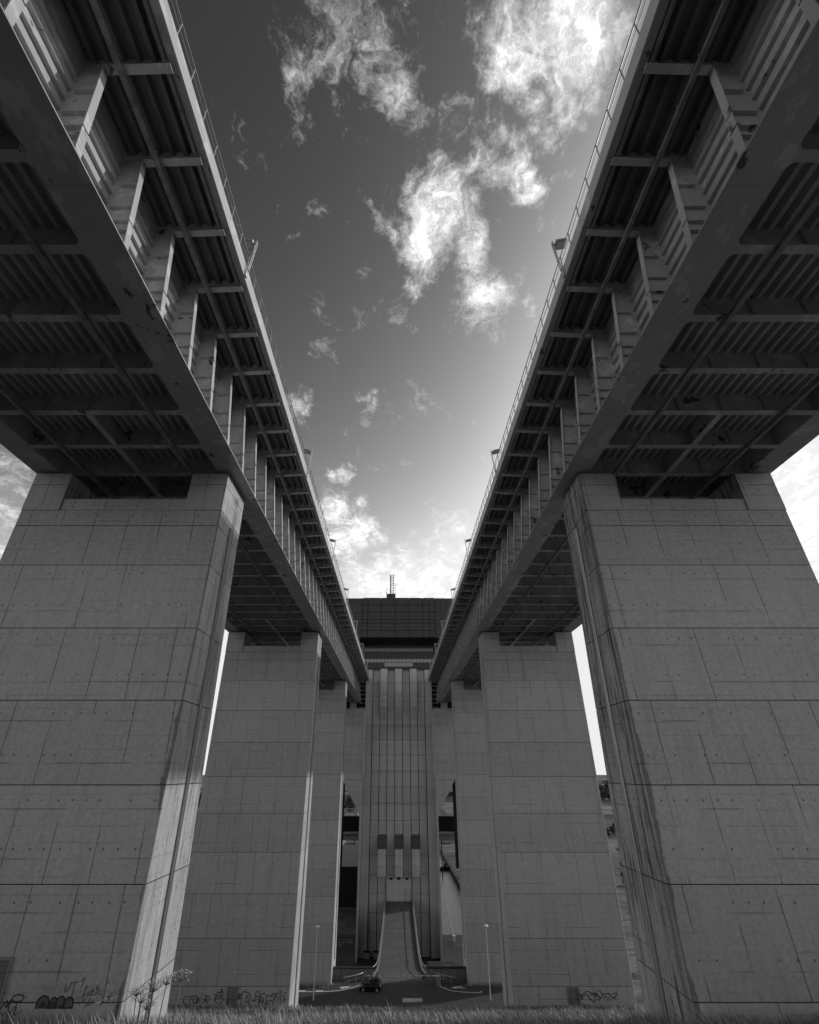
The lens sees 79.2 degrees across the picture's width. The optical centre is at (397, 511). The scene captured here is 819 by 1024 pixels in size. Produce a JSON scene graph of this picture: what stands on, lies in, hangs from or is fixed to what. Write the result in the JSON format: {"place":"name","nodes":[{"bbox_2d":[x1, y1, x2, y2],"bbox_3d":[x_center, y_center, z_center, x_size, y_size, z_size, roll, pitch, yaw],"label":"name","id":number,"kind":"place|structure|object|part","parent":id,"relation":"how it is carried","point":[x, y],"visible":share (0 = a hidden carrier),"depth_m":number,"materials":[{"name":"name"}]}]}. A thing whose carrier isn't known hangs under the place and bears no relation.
{"place":"outdoors","nodes":[
{"label":"outdoors","id":0,"kind":"place"},
{"bbox_2d":[336,935,463,971],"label":"yard pavement","id":1,"kind":"structure","parent":0,"point":[345,952],"depth_m":119.64,"materials":[{"name":"grey concrete"}]},
{"bbox_2d":[343,702,364,961],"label":"bay front wall","id":2,"kind":"structure","parent":1,"relation":"on","point":[354,751],"depth_m":134.07,"materials":[{"name":"concrete"}]},
{"bbox_2d":[364,950,369,958],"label":"waste bin","id":3,"kind":"object","parent":1,"relation":"on","point":[366,954],"visible":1,"depth_m":116.61,"materials":[{"name":"metal"}]},
{"bbox_2d":[373,950,378,958],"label":"waste bin","id":4,"kind":"object","parent":1,"relation":"on","point":[375,954],"visible":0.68,"depth_m":116.64,"materials":[{"name":"metal"}]},
{"bbox_2d":[346,594,453,957],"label":"boat lift tower","id":5,"kind":"structure","parent":1,"relation":"on","point":[398,638],"depth_m":136.84,"materials":[{"name":"concrete"}]},
{"bbox_2d":[340,781,344,868],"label":"counterweight","id":6,"kind":"object","parent":5,"relation":"hanging from","point":[342,823],"visible":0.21,"depth_m":132.76,"materials":[{"name":"grey concrete"}]},
{"bbox_2d":[338,841,360,906],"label":"caisson","id":7,"kind":"object","parent":5,"relation":"in","point":[348,876],"visible":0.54,"depth_m":165.36,"materials":[{"name":"black metal"}]},
{"bbox_2d":[343,808,361,840],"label":"service bridge","id":8,"kind":"structure","parent":5,"relation":"attached to","point":[351,828],"depth_m":152.33,"materials":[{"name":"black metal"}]},
{"bbox_2d":[346,647,365,707],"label":"bay gate","id":9,"kind":"structure","parent":5,"relation":"attached to","point":[362,691],"depth_m":146.87,"materials":[{"name":"black metal"}]},
{"bbox_2d":[390,575,394,593],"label":"antenna mast","id":10,"kind":"object","parent":5,"relation":"on","point":[393,583],"visible":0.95,"depth_m":156.77,"materials":[{"name":"black metal"}]},
{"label":"door panel","id":11,"kind":"part","parent":5,"relation":"part of","materials":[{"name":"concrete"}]},
{"bbox_2d":[431,647,451,708],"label":"bay gate","id":12,"kind":"structure","parent":5,"relation":"attached to","point":[434,695],"depth_m":146.84,"materials":[{"name":"black metal"}]},
{"bbox_2d":[435,808,454,840],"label":"service bridge","id":13,"kind":"structure","parent":5,"relation":"attached to","point":[446,828],"depth_m":152.33,"materials":[{"name":"black metal"}]},
{"bbox_2d":[452,780,458,868],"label":"counterweight","id":14,"kind":"object","parent":5,"relation":"hanging from","point":[455,825],"visible":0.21,"depth_m":133.18,"materials":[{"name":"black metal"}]},
{"bbox_2d":[344,896,455,983],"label":"access ramp","id":15,"kind":"structure","parent":1,"relation":"on","point":[399,952],"depth_m":98.05,"materials":[{"name":"concrete"}]},
{"bbox_2d":[432,702,454,960],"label":"bay front wall","id":16,"kind":"structure","parent":1,"relation":"on","point":[444,764],"depth_m":134.18,"materials":[{"name":"concrete"}]},
{"bbox_2d":[445,899,455,941],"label":"raised boom","id":17,"kind":"object","parent":1,"relation":"on","point":[453,937],"visible":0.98,"depth_m":130.06,"materials":[{"name":"white paint"}]},
{"bbox_2d":[298,983,503,1008],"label":"road","id":18,"kind":"structure","parent":0,"point":[390,995],"depth_m":79.05,"materials":[{"name":"grey asphalt"}]},
{"bbox_2d":[313,925,319,999],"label":"street lamp","id":19,"kind":"object","parent":18,"relation":"on","point":[317,926],"visible":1,"depth_m":79.57,"materials":[{"name":"grey metal"}]},
{"bbox_2d":[360,977,381,992],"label":"parked car","id":20,"kind":"object","parent":18,"relation":"on","point":[373,984],"visible":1,"depth_m":80.58,"materials":[{"name":"black paint"}]},
{"bbox_2d":[299,985,481,992],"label":"road marking","id":21,"kind":"object","parent":18,"relation":"on","point":[358,985],"visible":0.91,"depth_m":80.83,"materials":[{"name":"white paint"}]},
{"bbox_2d":[364,975,440,985],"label":"boom barrier","id":22,"kind":"object","parent":18,"relation":"on","point":[438,980],"visible":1,"depth_m":83.05,"materials":[{"name":"metal"}]},
{"bbox_2d":[484,924,490,999],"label":"street lamp","id":23,"kind":"object","parent":18,"relation":"on","point":[485,925],"visible":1,"depth_m":79.50,"materials":[{"name":"grey metal"}]},
{"bbox_2d":[343,813,461,934],"bbox_3d":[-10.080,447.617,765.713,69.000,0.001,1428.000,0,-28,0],"label":"canal water","id":24,"kind":"structure","parent":0,"point":[450,892],"depth_m":173.44,"materials":[{"name":"grey liquid"}]},
{"bbox_2d":[440,841,450,878],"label":"quay gantry","id":25,"kind":"object","parent":24,"relation":"in","point":[442,858],"visible":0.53,"depth_m":216.04,"materials":[{"name":"black metal"}]},
{"bbox_2d":[0,983,818,1023],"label":"meadow grass","id":26,"kind":"structure","parent":0,"point":[262,1014],"depth_m":22.72,"materials":[{"name":"grey plant"}]},
{"bbox_2d":[0,0,818,774],"label":"sky","id":27,"kind":"structure","parent":0,"point":[404,175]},
{"bbox_2d":[177,775,644,1021],"bbox_3d":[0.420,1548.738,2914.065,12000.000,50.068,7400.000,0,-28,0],"label":"ground","id":28,"kind":"structure","parent":0,"point":[346,922],"depth_m":161.36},
{"bbox_2d":[0,474,243,1023],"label":"bridge pier","id":29,"kind":"structure","parent":28,"relation":"on","point":[113,614],"depth_m":25.39,"materials":[{"name":"concrete"}]},
{"bbox_2d":[0,957,13,1004],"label":"access door","id":30,"kind":"structure","parent":29,"relation":"in","point":[6,963],"depth_m":20.41,"materials":[{"name":"metal"}]},
{"bbox_2d":[0,0,368,702],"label":"canal bridge","id":31,"kind":"structure","parent":29,"relation":"on","point":[136,358],"depth_m":24.56,"materials":[{"name":"grey metal"}]},
{"bbox_2d":[242,238,257,277],"bbox_3d":[-8.375,-14.131,27.616,0.810,2.952,0.600,0,-28,0],"label":"bridge lamp","id":32,"kind":"object","parent":31,"relation":"on","point":[251,244],"visible":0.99,"depth_m":27.98,"materials":[{"name":"metal"}]},
{"bbox_2d":[304,449,312,477],"bbox_3d":[-8.375,-4.522,45.950,0.810,2.952,0.600,0,-28,0],"label":"bridge lamp","id":33,"kind":"object","parent":31,"relation":"on","point":[307,451],"visible":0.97,"depth_m":46.29,"materials":[{"name":"metal"}]},
{"bbox_2d":[331,539,335,560],"bbox_3d":[-8.375,4.856,63.842,0.810,2.952,0.600,0,-28,0],"label":"bridge lamp","id":34,"kind":"object","parent":31,"relation":"on","point":[332,540],"visible":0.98,"depth_m":64.17,"materials":[{"name":"metal"}]},
{"bbox_2d":[132,990,155,1023],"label":"hogweed","id":35,"kind":"object","parent":28,"relation":"on","point":[141,1000],"visible":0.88,"depth_m":2.50,"materials":[{"name":"grey plant"}]},
{"bbox_2d":[129,972,176,1023],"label":"hogweed","id":36,"kind":"object","parent":28,"relation":"on","point":[152,990],"visible":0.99,"depth_m":2.47,"materials":[{"name":"grey plant"}]},
{"bbox_2d":[169,969,191,1023],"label":"hogweed","id":37,"kind":"object","parent":28,"relation":"on","point":[181,977],"visible":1,"depth_m":2.50,"materials":[{"name":"grey plant"}]},
{"bbox_2d":[168,632,321,1007],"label":"bridge pier","id":38,"kind":"structure","parent":28,"relation":"on","point":[239,940],"depth_m":58.10,"materials":[{"name":"concrete"}]},
{"bbox_2d":[226,986,238,1007],"bbox_3d":[-17.055,50.329,51.037,1.110,2.230,0.290,0,-28,0],"label":"access door","id":39,"kind":"structure","parent":38,"relation":"in","point":[232,991],"depth_m":51.13,"materials":[{"name":"metal"}]},
{"bbox_2d":[299,681,346,984],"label":"bridge pier","id":40,"kind":"structure","parent":28,"relation":"on","point":[322,886],"depth_m":92.98,"materials":[{"name":"concrete"}]},
{"bbox_2d":[347,795,355,811],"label":"broadleaf tree","id":41,"kind":"object","parent":28,"relation":"on","point":[349,801],"visible":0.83,"depth_m":537.20,"materials":[{"name":"grey plant"}]},
{"bbox_2d":[333,966,372,979],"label":"wall","id":42,"kind":"structure","parent":28,"relation":"on","point":[340,972],"depth_m":85.53,"materials":[{"name":"concrete"}]},
{"bbox_2d":[402,998,422,1008],"bbox_3d":[1.620,52.489,52.368,2.120,1.240,1.020,0,-28,0],"label":"inspection chamber","id":43,"kind":"object","parent":28,"relation":"on","point":[412,1001],"visible":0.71,"depth_m":52.20,"materials":[{"name":"concrete"}]},
{"bbox_2d":[428,961,454,965],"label":"guard rail","id":44,"kind":"object","parent":28,"relation":"on","point":[441,962],"visible":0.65,"depth_m":87.29,"materials":[{"name":"metal"}]},
{"bbox_2d":[426,966,466,979],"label":"wall","id":45,"kind":"structure","parent":28,"relation":"on","point":[458,972],"depth_m":85.53,"materials":[{"name":"concrete"}]},
{"bbox_2d":[439,844,459,889],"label":"quay","id":46,"kind":"structure","parent":28,"relation":"on","point":[452,872],"depth_m":225.88,"materials":[{"name":"grey concrete"}]},
{"bbox_2d":[451,681,501,984],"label":"bridge pier","id":47,"kind":"structure","parent":28,"relation":"on","point":[477,882],"depth_m":92.98,"materials":[{"name":"concrete"}]},
{"bbox_2d":[478,632,636,1008],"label":"bridge pier","id":48,"kind":"structure","parent":28,"relation":"on","point":[562,940],"depth_m":58.05,"materials":[{"name":"concrete"}]},
{"bbox_2d":[567,987,580,1005],"bbox_3d":[18.245,50.373,51.012,1.210,2.130,0.290,0,-28,0],"label":"access door","id":49,"kind":"structure","parent":48,"relation":"in","point":[573,992],"depth_m":51.13,"materials":[{"name":"metal"}]},
{"bbox_2d":[598,784,608,799],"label":"broadleaf tree","id":50,"kind":"object","parent":28,"relation":"on","point":[602,794],"visible":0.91,"depth_m":759.75,"materials":[{"name":"grey plant"}]},
{"bbox_2d":[600,780,609,798],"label":"broadleaf tree","id":51,"kind":"object","parent":28,"relation":"on","point":[606,787],"visible":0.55,"depth_m":778.10,"materials":[{"name":"grey plant"}]},
{"bbox_2d":[609,825,614,834],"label":"broadleaf tree","id":52,"kind":"object","parent":28,"relation":"on","point":[612,829],"visible":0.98,"depth_m":345.74,"materials":[{"name":"grey plant"}]},
{"bbox_2d":[562,474,818,1023],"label":"bridge pier","id":53,"kind":"structure","parent":28,"relation":"on","point":[700,621],"depth_m":25.35,"materials":[{"name":"concrete"}]},
{"bbox_2d":[428,0,818,703],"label":"canal bridge","id":54,"kind":"structure","parent":53,"relation":"on","point":[676,354],"depth_m":24.60,"materials":[{"name":"grey metal"}]},
{"bbox_2d":[491,449,499,477],"bbox_3d":[9.215,-4.522,45.950,0.810,2.952,0.600,0,-28,0],"label":"bridge lamp","id":55,"kind":"object","parent":54,"relation":"on","point":[495,451],"visible":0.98,"depth_m":46.28,"materials":[{"name":"metal"}]},
{"bbox_2d":[551,238,566,277],"bbox_3d":[9.215,-14.131,27.616,0.810,2.952,0.600,0,-28,0],"label":"bridge lamp","id":56,"kind":"object","parent":54,"relation":"on","point":[558,244],"visible":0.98,"depth_m":27.96,"materials":[{"name":"metal"}]}
]}

